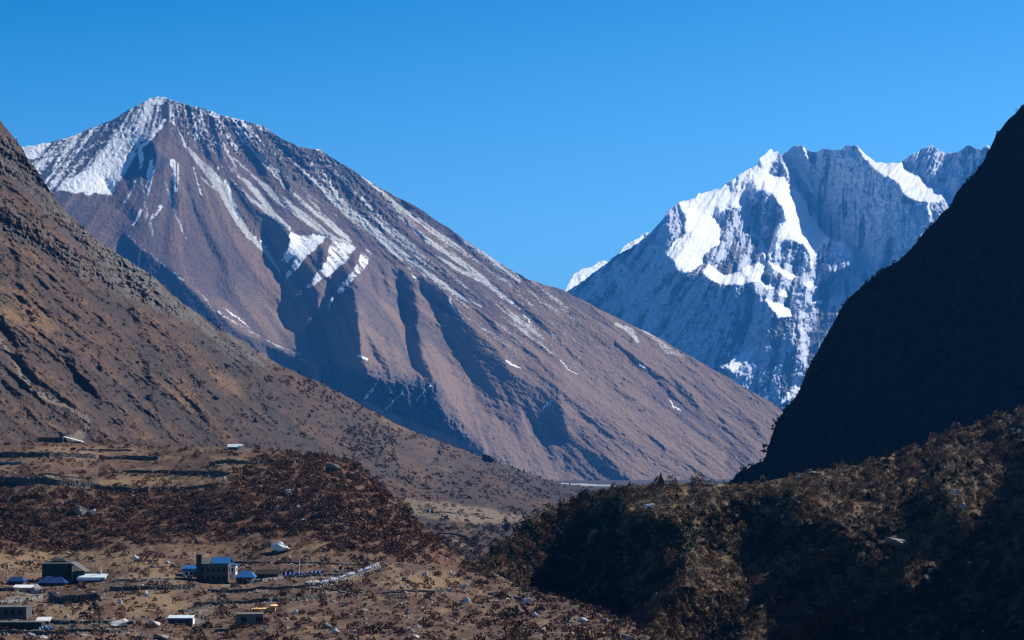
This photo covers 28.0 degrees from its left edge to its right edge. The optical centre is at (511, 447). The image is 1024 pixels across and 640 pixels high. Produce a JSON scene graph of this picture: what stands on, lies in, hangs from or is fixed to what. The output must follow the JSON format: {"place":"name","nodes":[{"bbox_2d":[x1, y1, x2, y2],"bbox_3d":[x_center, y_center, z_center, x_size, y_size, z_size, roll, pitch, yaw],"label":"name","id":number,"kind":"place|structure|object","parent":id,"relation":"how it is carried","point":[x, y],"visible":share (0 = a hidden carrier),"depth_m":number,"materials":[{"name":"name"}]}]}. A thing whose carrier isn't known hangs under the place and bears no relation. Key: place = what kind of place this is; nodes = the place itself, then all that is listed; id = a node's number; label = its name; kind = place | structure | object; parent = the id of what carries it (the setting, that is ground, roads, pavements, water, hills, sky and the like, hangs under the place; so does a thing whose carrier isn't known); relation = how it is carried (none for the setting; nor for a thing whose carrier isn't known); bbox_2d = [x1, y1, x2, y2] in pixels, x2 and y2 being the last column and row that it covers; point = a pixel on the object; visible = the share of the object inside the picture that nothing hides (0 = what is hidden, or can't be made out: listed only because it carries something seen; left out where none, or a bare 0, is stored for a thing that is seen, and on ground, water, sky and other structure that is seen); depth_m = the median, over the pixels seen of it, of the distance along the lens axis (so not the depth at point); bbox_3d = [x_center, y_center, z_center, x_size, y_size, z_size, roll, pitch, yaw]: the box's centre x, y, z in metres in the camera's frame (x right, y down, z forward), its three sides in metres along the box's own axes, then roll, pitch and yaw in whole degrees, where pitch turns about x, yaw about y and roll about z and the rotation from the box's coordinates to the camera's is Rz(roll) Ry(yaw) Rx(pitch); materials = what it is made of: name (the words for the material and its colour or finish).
{"place":"outdoors","nodes":[
{"label":"outdoors","id":0,"kind":"place"},
{"bbox_2d":[0,121,608,561],"bbox_3d":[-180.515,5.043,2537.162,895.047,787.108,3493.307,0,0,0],"label":"brown slope","id":1,"kind":"structure","parent":0,"point":[36,237],"depth_m":1698.41,"materials":[{"name":"soil"}]},
{"bbox_2d":[0,153,569,555],"bbox_3d":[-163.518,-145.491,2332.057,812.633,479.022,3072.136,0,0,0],"label":"slope rubble","id":2,"kind":"object","parent":1,"relation":"on","point":[103,298],"visible":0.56,"depth_m":1730.27,"materials":[{"name":"stone"}]},
{"bbox_2d":[0,122,604,553],"bbox_3d":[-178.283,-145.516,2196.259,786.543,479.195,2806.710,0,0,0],"label":"slope scrub","id":3,"kind":"object","parent":1,"relation":"on","point":[422,510],"visible":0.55,"depth_m":1723.54,"materials":[{"name":"plant"}]},
{"bbox_2d":[266,375,601,498],"bbox_3d":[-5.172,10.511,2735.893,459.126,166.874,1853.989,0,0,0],"label":"slope woodland","id":4,"kind":"object","parent":1,"relation":"on","point":[358,431],"visible":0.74,"depth_m":2094.86,"materials":[{"name":"plant"}]},
{"bbox_2d":[434,511,474,514],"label":"stone wall","id":5,"kind":"structure","parent":1,"relation":"on","point":[455,513],"depth_m":1442.54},
{"bbox_2d":[436,532,476,542],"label":"stone wall","id":6,"kind":"structure","parent":1,"relation":"on","point":[452,533],"depth_m":1181.81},
{"bbox_2d":[369,470,558,561],"bbox_3d":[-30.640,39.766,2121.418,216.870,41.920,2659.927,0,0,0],"label":"valley scrub","id":7,"kind":"object","parent":1,"relation":"on","point":[470,543],"visible":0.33,"depth_m":1366.48,"materials":[{"name":"plant"}]},
{"bbox_2d":[482,454,495,462],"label":"boulder","id":8,"kind":"object","parent":1,"relation":"on","point":[490,459],"visible":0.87,"depth_m":2971.24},
{"bbox_2d":[502,522,510,530],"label":"boulder","id":9,"kind":"object","parent":1,"relation":"on","point":[507,527],"visible":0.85,"depth_m":1321.55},
{"bbox_2d":[0,441,646,639],"bbox_3d":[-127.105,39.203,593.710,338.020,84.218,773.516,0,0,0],"label":"terraced hill","id":10,"kind":"structure","parent":0,"point":[103,561],"depth_m":562.34,"materials":[{"name":"soil"}]},
{"bbox_2d":[0,461,24,463],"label":"stone wall","id":11,"kind":"structure","parent":10,"relation":"on","point":[12,462],"depth_m":721.83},
{"bbox_2d":[0,587,29,592],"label":"stone wall","id":12,"kind":"structure","parent":10,"relation":"on","point":[12,589],"depth_m":502.25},
{"bbox_2d":[0,605,31,618],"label":"stone house","id":13,"kind":"structure","parent":10,"relation":"on","point":[15,611],"depth_m":434.95,"materials":[{"name":"stone"}]},
{"bbox_2d":[6,577,27,584],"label":"hut","id":14,"kind":"object","parent":10,"relation":"on","point":[16,581],"visible":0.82,"depth_m":515.82,"materials":[{"name":"blue metal"}]},
{"bbox_2d":[0,621,44,629],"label":"stone house","id":15,"kind":"structure","parent":10,"relation":"on","point":[28,625],"depth_m":411.07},
{"bbox_2d":[0,594,46,602],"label":"stone wall","id":16,"kind":"structure","parent":10,"relation":"on","point":[38,596],"depth_m":481.58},
{"bbox_2d":[13,585,33,588],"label":"shelter","id":17,"kind":"object","parent":10,"relation":"on","point":[25,586],"visible":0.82,"depth_m":508.35,"materials":[{"name":"white paint"}]},
{"bbox_2d":[19,463,31,473],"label":"leafless bush","id":18,"kind":"object","parent":10,"relation":"on","point":[24,469],"visible":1,"depth_m":685.82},
{"bbox_2d":[29,584,42,593],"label":"boulder","id":19,"kind":"object","parent":10,"relation":"on","point":[35,588],"visible":0.93,"depth_m":505.52,"materials":[{"name":"stone"}]},
{"bbox_2d":[35,617,51,623],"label":"outhouse","id":20,"kind":"structure","parent":10,"relation":"on","point":[47,620],"depth_m":419.67,"materials":[{"name":"white paint"}]},
{"bbox_2d":[0,451,95,458],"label":"stone wall","id":21,"kind":"structure","parent":10,"relation":"on","point":[50,454],"depth_m":742.77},
{"bbox_2d":[0,475,97,487],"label":"stone wall","id":22,"kind":"structure","parent":10,"relation":"on","point":[49,480],"depth_m":666.33,"materials":[{"name":"stone"}]},
{"bbox_2d":[38,438,67,441],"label":"stone hut","id":23,"kind":"object","parent":10,"relation":"on","point":[50,439],"visible":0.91,"depth_m":805.65,"materials":[{"name":"stone"}]},
{"bbox_2d":[35,576,71,585],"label":"hall","id":24,"kind":"structure","parent":10,"relation":"on","point":[53,581],"depth_m":521.77,"materials":[{"name":"blue metal"}]},
{"bbox_2d":[41,558,79,580],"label":"lodge","id":25,"kind":"structure","parent":10,"relation":"on","point":[64,567],"depth_m":531.54,"materials":[{"name":"stone"}]},
{"bbox_2d":[39,473,93,478],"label":"stone wall","id":26,"kind":"structure","parent":10,"relation":"on","point":[78,477],"depth_m":680.55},
{"bbox_2d":[0,628,133,634],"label":"stone wall","id":27,"kind":"structure","parent":10,"relation":"on","point":[39,632],"depth_m":398.99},
{"bbox_2d":[62,436,83,442],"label":"hut","id":28,"kind":"object","parent":10,"relation":"on","point":[73,439],"visible":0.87,"depth_m":803.77,"materials":[{"name":"white paint"}]},
{"bbox_2d":[48,591,99,602],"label":"stone wall","id":29,"kind":"structure","parent":10,"relation":"on","point":[54,596],"depth_m":473.65,"materials":[{"name":"stone"}]},
{"bbox_2d":[71,561,89,583],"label":"annexe","id":30,"kind":"structure","parent":10,"relation":"on","point":[75,574],"depth_m":526.47,"materials":[{"name":"metal"}]},
{"bbox_2d":[74,506,88,514],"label":"boulder","id":31,"kind":"object","parent":10,"relation":"on","point":[80,510],"visible":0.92,"depth_m":628.07,"materials":[{"name":"stone"}]},
{"bbox_2d":[51,619,133,624],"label":"stone wall","id":32,"kind":"structure","parent":10,"relation":"on","point":[55,621],"depth_m":417.64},
{"bbox_2d":[77,574,107,583],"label":"shed","id":33,"kind":"structure","parent":10,"relation":"on","point":[87,578],"depth_m":524.11,"materials":[{"name":"white metal"}]},
{"bbox_2d":[79,449,131,450],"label":"stone wall","id":34,"kind":"structure","parent":10,"relation":"on","point":[105,449],"depth_m":782.64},
{"bbox_2d":[97,463,116,477],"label":"leafless bush","id":35,"kind":"object","parent":10,"relation":"on","point":[109,468],"visible":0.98,"depth_m":704.37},
{"bbox_2d":[108,618,127,626],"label":"boulder","id":36,"kind":"object","parent":10,"relation":"on","point":[118,623],"visible":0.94,"depth_m":411.16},
{"bbox_2d":[115,435,127,443],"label":"leafless bush","id":37,"kind":"object","parent":10,"relation":"on","point":[124,440],"visible":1,"depth_m":811.24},
{"bbox_2d":[94,484,149,492],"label":"stone wall","id":38,"kind":"structure","parent":10,"relation":"on","point":[126,488],"depth_m":674.81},
{"bbox_2d":[99,455,159,459],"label":"stone wall","id":39,"kind":"structure","parent":10,"relation":"on","point":[144,457],"depth_m":756.88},
{"bbox_2d":[111,577,172,581],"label":"stone wall","id":40,"kind":"structure","parent":10,"relation":"on","point":[142,580],"depth_m":517.68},
{"bbox_2d":[109,584,195,590],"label":"stone wall","id":41,"kind":"structure","parent":10,"relation":"on","point":[157,587],"depth_m":502.07,"materials":[{"name":"stone"}]},
{"bbox_2d":[149,620,160,626],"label":"boulder","id":42,"kind":"object","parent":10,"relation":"on","point":[156,624],"visible":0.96,"depth_m":416.53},
{"bbox_2d":[153,634,168,639],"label":"boulder","id":43,"kind":"object","parent":10,"relation":"on","point":[159,636],"visible":1,"depth_m":394.89,"materials":[{"name":"stone"}]},
{"bbox_2d":[123,470,229,474],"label":"stone wall","id":44,"kind":"structure","parent":10,"relation":"on","point":[221,472],"depth_m":706.71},
{"bbox_2d":[167,615,194,626],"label":"shed","id":45,"kind":"structure","parent":10,"relation":"on","point":[188,620],"depth_m":424.48,"materials":[{"name":"metal"}]},
{"bbox_2d":[181,565,195,576],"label":"annexe","id":46,"kind":"structure","parent":10,"relation":"on","point":[189,570],"depth_m":538.43,"materials":[{"name":"blue paint"}]},
{"bbox_2d":[162,482,226,489],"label":"stone wall","id":47,"kind":"structure","parent":10,"relation":"on","point":[196,486],"depth_m":669.82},
{"bbox_2d":[179,604,211,611],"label":"stone wall","id":48,"kind":"structure","parent":10,"relation":"on","point":[195,608],"depth_m":463.33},
{"bbox_2d":[196,554,232,583],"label":"lodge","id":49,"kind":"structure","parent":10,"relation":"on","point":[211,569],"depth_m":527.93,"materials":[{"name":"stone"}]},
{"bbox_2d":[231,563,237,574],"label":"annexe","id":50,"kind":"structure","parent":10,"relation":"on","point":[233,568],"depth_m":548.85,"materials":[{"name":"white paint"}]},
{"bbox_2d":[227,444,242,449],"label":"hut","id":51,"kind":"object","parent":10,"relation":"on","point":[234,446],"visible":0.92,"depth_m":764.68,"materials":[{"name":"metal"}]},
{"bbox_2d":[235,571,256,583],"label":"cottage","id":52,"kind":"structure","parent":10,"relation":"on","point":[241,576],"depth_m":527.17,"materials":[{"name":"blue metal"}]},
{"bbox_2d":[230,612,263,627],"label":"unfinished house","id":53,"kind":"structure","parent":10,"relation":"on","point":[250,618],"depth_m":417.31,"materials":[{"name":"stone"}]},
{"bbox_2d":[209,459,295,465],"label":"stone wall","id":54,"kind":"structure","parent":10,"relation":"on","point":[235,461],"depth_m":709.40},
{"bbox_2d":[208,584,305,592],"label":"stone wall","id":55,"kind":"structure","parent":10,"relation":"on","point":[253,588],"depth_m":510.19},
{"bbox_2d":[0,449,515,636],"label":"tumbled stones","id":56,"kind":"object","parent":10,"relation":"on","point":[293,564],"visible":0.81,"depth_m":516.24,"materials":[{"name":"stone"}]},
{"bbox_2d":[201,593,331,605],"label":"stone wall","id":57,"kind":"structure","parent":10,"relation":"on","point":[292,599],"depth_m":476.08,"materials":[{"name":"stone"}]},
{"bbox_2d":[255,569,281,578],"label":"shed","id":58,"kind":"structure","parent":10,"relation":"on","point":[264,573],"depth_m":536.71,"materials":[{"name":"stone"}]},
{"bbox_2d":[254,576,283,581],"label":"stone wall","id":59,"kind":"structure","parent":10,"relation":"on","point":[266,579],"depth_m":530.72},
{"bbox_2d":[271,540,289,551],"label":"boulder","id":60,"kind":"object","parent":10,"relation":"on","point":[279,546],"visible":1,"depth_m":581.69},
{"bbox_2d":[282,572,296,575],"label":"tarpaulin","id":61,"kind":"object","parent":10,"relation":"on","point":[288,573],"visible":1,"depth_m":543.33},
{"bbox_2d":[233,561,368,565],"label":"stone wall","id":62,"kind":"structure","parent":10,"relation":"on","point":[298,563],"depth_m":569.60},
{"bbox_2d":[282,572,348,578],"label":"stone wall","id":63,"kind":"structure","parent":10,"relation":"on","point":[326,574],"depth_m":543.41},
{"bbox_2d":[1,550,647,639],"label":"undergrowth","id":64,"kind":"object","parent":10,"relation":"on","point":[371,613],"visible":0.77,"depth_m":458.98,"materials":[{"name":"brown plant"}]},
{"bbox_2d":[0,442,649,639],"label":"rubble","id":65,"kind":"object","parent":10,"relation":"on","point":[365,622],"visible":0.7,"depth_m":487.90,"materials":[{"name":"stone"}]},
{"bbox_2d":[321,623,331,628],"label":"boulder","id":66,"kind":"object","parent":10,"relation":"on","point":[327,625],"visible":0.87,"depth_m":410.79,"materials":[{"name":"stone"}]},
{"bbox_2d":[0,439,657,639],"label":"scrub cover","id":67,"kind":"object","parent":10,"relation":"on","point":[337,497],"visible":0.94,"depth_m":611.84,"materials":[{"name":"brown plant"}]},
{"bbox_2d":[325,463,341,470],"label":"boulder","id":68,"kind":"object","parent":10,"relation":"on","point":[333,467],"visible":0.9,"depth_m":699.35,"materials":[{"name":"stone"}]},
{"bbox_2d":[307,588,364,591],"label":"stone wall","id":69,"kind":"structure","parent":10,"relation":"on","point":[332,589],"depth_m":509.53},
{"bbox_2d":[304,565,380,586],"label":"stone wall","id":70,"kind":"structure","parent":10,"relation":"on","point":[349,576],"depth_m":540.34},
{"bbox_2d":[399,589,470,592],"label":"stone wall","id":71,"kind":"structure","parent":10,"relation":"on","point":[443,590],"depth_m":509.94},
{"bbox_2d":[522,598,531,603],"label":"boulder","id":72,"kind":"object","parent":10,"relation":"on","point":[528,600],"visible":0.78,"depth_m":490.82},
{"bbox_2d":[456,482,627,606],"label":"evergreen scrub","id":73,"kind":"object","parent":10,"relation":"on","point":[558,537],"visible":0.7,"depth_m":615.54,"materials":[{"name":"plant"}]},
{"bbox_2d":[577,617,587,622],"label":"boulder","id":74,"kind":"object","parent":10,"relation":"on","point":[581,619],"visible":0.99,"depth_m":431.42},
{"bbox_2d":[22,97,782,480],"bbox_3d":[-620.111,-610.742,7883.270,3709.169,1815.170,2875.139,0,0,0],"label":"brown mountain","id":75,"kind":"structure","parent":0,"point":[330,273],"depth_m":8061.04,"materials":[{"name":"stone"}]},
{"bbox_2d":[0,0,1023,290],"label":"sky","id":76,"kind":"structure","parent":0,"point":[549,136],"materials":[{"name":"blue"}]},
{"bbox_2d":[565,232,648,291],"bbox_3d":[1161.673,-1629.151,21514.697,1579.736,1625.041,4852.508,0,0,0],"label":"snow peak","id":77,"kind":"structure","parent":0,"point":[580,275],"depth_m":21190.17,"materials":[{"name":"snow"}]},
{"bbox_2d":[555,479,732,488],"bbox_3d":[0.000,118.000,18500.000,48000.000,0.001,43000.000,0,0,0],"label":"ground","id":78,"kind":"structure","parent":0,"point":[621,482],"depth_m":7233.70,"materials":[{"name":"soil"}]},
{"bbox_2d":[561,483,615,486],"bbox_3d":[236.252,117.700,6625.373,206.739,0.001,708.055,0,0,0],"label":"gravel river bed","id":79,"kind":"object","parent":78,"relation":"on","point":[583,484],"visible":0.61,"depth_m":6622.26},
{"bbox_2d":[486,406,1023,639],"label":"shrubby spur","id":80,"kind":"structure","parent":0,"point":[820,628],"depth_m":600.35,"materials":[{"name":"plant"}]},
{"bbox_2d":[563,518,573,528],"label":"shrub","id":81,"kind":"object","parent":80,"relation":"on","point":[567,522],"visible":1,"depth_m":638.45,"materials":[{"name":"green plant"}]},
{"bbox_2d":[587,529,597,542],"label":"shrub","id":82,"kind":"object","parent":80,"relation":"on","point":[593,532],"visible":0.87,"depth_m":622.48,"materials":[{"name":"green plant"}]},
{"bbox_2d":[642,490,652,498],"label":"shrub","id":83,"kind":"object","parent":80,"relation":"on","point":[648,492],"visible":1,"depth_m":620.13,"materials":[{"name":"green plant"}]},
{"bbox_2d":[643,566,655,577],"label":"shrub","id":84,"kind":"object","parent":80,"relation":"on","point":[648,570],"visible":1,"depth_m":576.20,"materials":[{"name":"green plant"}]},
{"bbox_2d":[647,608,662,621],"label":"shrub","id":85,"kind":"object","parent":80,"relation":"on","point":[651,610],"visible":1,"depth_m":552.17,"materials":[{"name":"green plant"}]},
{"bbox_2d":[650,476,663,488],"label":"shrub","id":86,"kind":"object","parent":80,"relation":"on","point":[655,479],"visible":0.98,"depth_m":629.72,"materials":[{"name":"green plant"}]},
{"bbox_2d":[664,547,676,561],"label":"shrub","id":87,"kind":"object","parent":80,"relation":"on","point":[672,550],"visible":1,"depth_m":576.50,"materials":[{"name":"green plant"}]},
{"bbox_2d":[665,511,679,524],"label":"shrub","id":88,"kind":"object","parent":80,"relation":"on","point":[673,517],"visible":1,"depth_m":586.72,"materials":[{"name":"green plant"}]},
{"bbox_2d":[679,509,692,519],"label":"shrub","id":89,"kind":"object","parent":80,"relation":"on","point":[685,510],"visible":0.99,"depth_m":598.88,"materials":[{"name":"green plant"}]},
{"bbox_2d":[719,518,729,529],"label":"shrub","id":90,"kind":"object","parent":80,"relation":"on","point":[722,521],"visible":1,"depth_m":605.69,"materials":[{"name":"orange plant"}]},
{"bbox_2d":[735,520,746,530],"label":"shrub","id":91,"kind":"object","parent":80,"relation":"on","point":[739,523],"visible":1,"depth_m":608.47,"materials":[{"name":"green plant"}]},
{"bbox_2d":[737,612,748,625],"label":"shrub","id":92,"kind":"object","parent":80,"relation":"on","point":[746,620],"visible":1,"depth_m":574.94,"materials":[{"name":"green plant"}]},
{"bbox_2d":[467,405,1023,639],"bbox_3d":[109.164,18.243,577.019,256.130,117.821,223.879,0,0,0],"label":"thicket","id":93,"kind":"object","parent":80,"relation":"on","point":[755,576],"visible":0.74,"depth_m":609.70,"materials":[{"name":"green plant"}]},
{"bbox_2d":[754,610,765,622],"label":"shrub","id":94,"kind":"object","parent":80,"relation":"on","point":[764,616],"visible":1,"depth_m":580.53,"materials":[{"name":"brown plant"}]},
{"bbox_2d":[767,619,778,629],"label":"shrub","id":95,"kind":"object","parent":80,"relation":"on","point":[774,623],"visible":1,"depth_m":584.28,"materials":[{"name":"green plant"}]},
{"bbox_2d":[528,437,1019,639],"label":"spur rubble","id":96,"kind":"object","parent":80,"relation":"on","point":[798,524],"visible":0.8,"depth_m":600.98,"materials":[{"name":"stone"}]},
{"bbox_2d":[530,499,1021,639],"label":"russet undergrowth","id":97,"kind":"object","parent":80,"relation":"on","point":[787,529],"visible":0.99,"depth_m":593.90,"materials":[{"name":"brown plant"}]},
{"bbox_2d":[801,488,816,501],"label":"shrub","id":98,"kind":"object","parent":80,"relation":"on","point":[809,492],"visible":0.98,"depth_m":614.53,"materials":[{"name":"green plant"}]},
{"bbox_2d":[836,505,849,512],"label":"shrub","id":99,"kind":"object","parent":80,"relation":"on","point":[844,506],"visible":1,"depth_m":613.27,"materials":[{"name":"brown plant"}]},
{"bbox_2d":[880,543,893,553],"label":"shrub","id":100,"kind":"object","parent":80,"relation":"on","point":[886,548],"visible":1,"depth_m":599.04,"materials":[{"name":"orange plant"}]},
{"bbox_2d":[885,537,905,545],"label":"boulder","id":101,"kind":"object","parent":80,"relation":"on","point":[895,542],"visible":1,"depth_m":601.14,"materials":[{"name":"stone"}]},
{"bbox_2d":[901,446,915,456],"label":"shrub","id":102,"kind":"object","parent":80,"relation":"on","point":[908,449],"visible":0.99,"depth_m":663.79,"materials":[{"name":"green plant"}]},
{"bbox_2d":[904,456,918,467],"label":"shrub","id":103,"kind":"object","parent":80,"relation":"on","point":[909,460],"visible":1,"depth_m":651.99,"materials":[{"name":"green plant"}]},
{"bbox_2d":[933,460,941,471],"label":"conifer","id":104,"kind":"object","parent":80,"relation":"on","point":[937,469],"visible":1,"depth_m":641.88,"materials":[{"name":"green plant"}]},
{"bbox_2d":[936,449,948,460],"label":"shrub","id":105,"kind":"object","parent":80,"relation":"on","point":[942,451],"visible":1,"depth_m":653.13,"materials":[{"name":"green plant"}]},
{"bbox_2d":[938,552,949,560],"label":"shrub","id":106,"kind":"object","parent":80,"relation":"on","point":[946,556],"visible":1,"depth_m":597.37,"materials":[{"name":"orange plant"}]},
{"bbox_2d":[939,468,952,476],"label":"shrub","id":107,"kind":"object","parent":80,"relation":"on","point":[949,471],"visible":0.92,"depth_m":634.93,"materials":[{"name":"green plant"}]},
{"bbox_2d":[957,511,970,519],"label":"shrub","id":108,"kind":"object","parent":80,"relation":"on","point":[959,518],"visible":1,"depth_m":605.81,"materials":[{"name":"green plant"}]},
{"bbox_2d":[567,145,989,408],"bbox_3d":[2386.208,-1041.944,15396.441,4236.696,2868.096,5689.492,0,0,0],"label":"snow mountain","id":109,"kind":"structure","parent":0,"point":[753,279],"depth_m":14866.29,"materials":[{"name":"snow"}]},
{"bbox_2d":[728,104,1023,484],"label":"dark mountain","id":110,"kind":"structure","parent":0,"point":[973,262],"depth_m":1297.24,"materials":[{"name":"stone"}]},
{"bbox_2d":[725,104,1023,484],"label":"dark woodland","id":111,"kind":"object","parent":110,"relation":"on","point":[744,470],"visible":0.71,"depth_m":1331.80,"materials":[{"name":"plant"}]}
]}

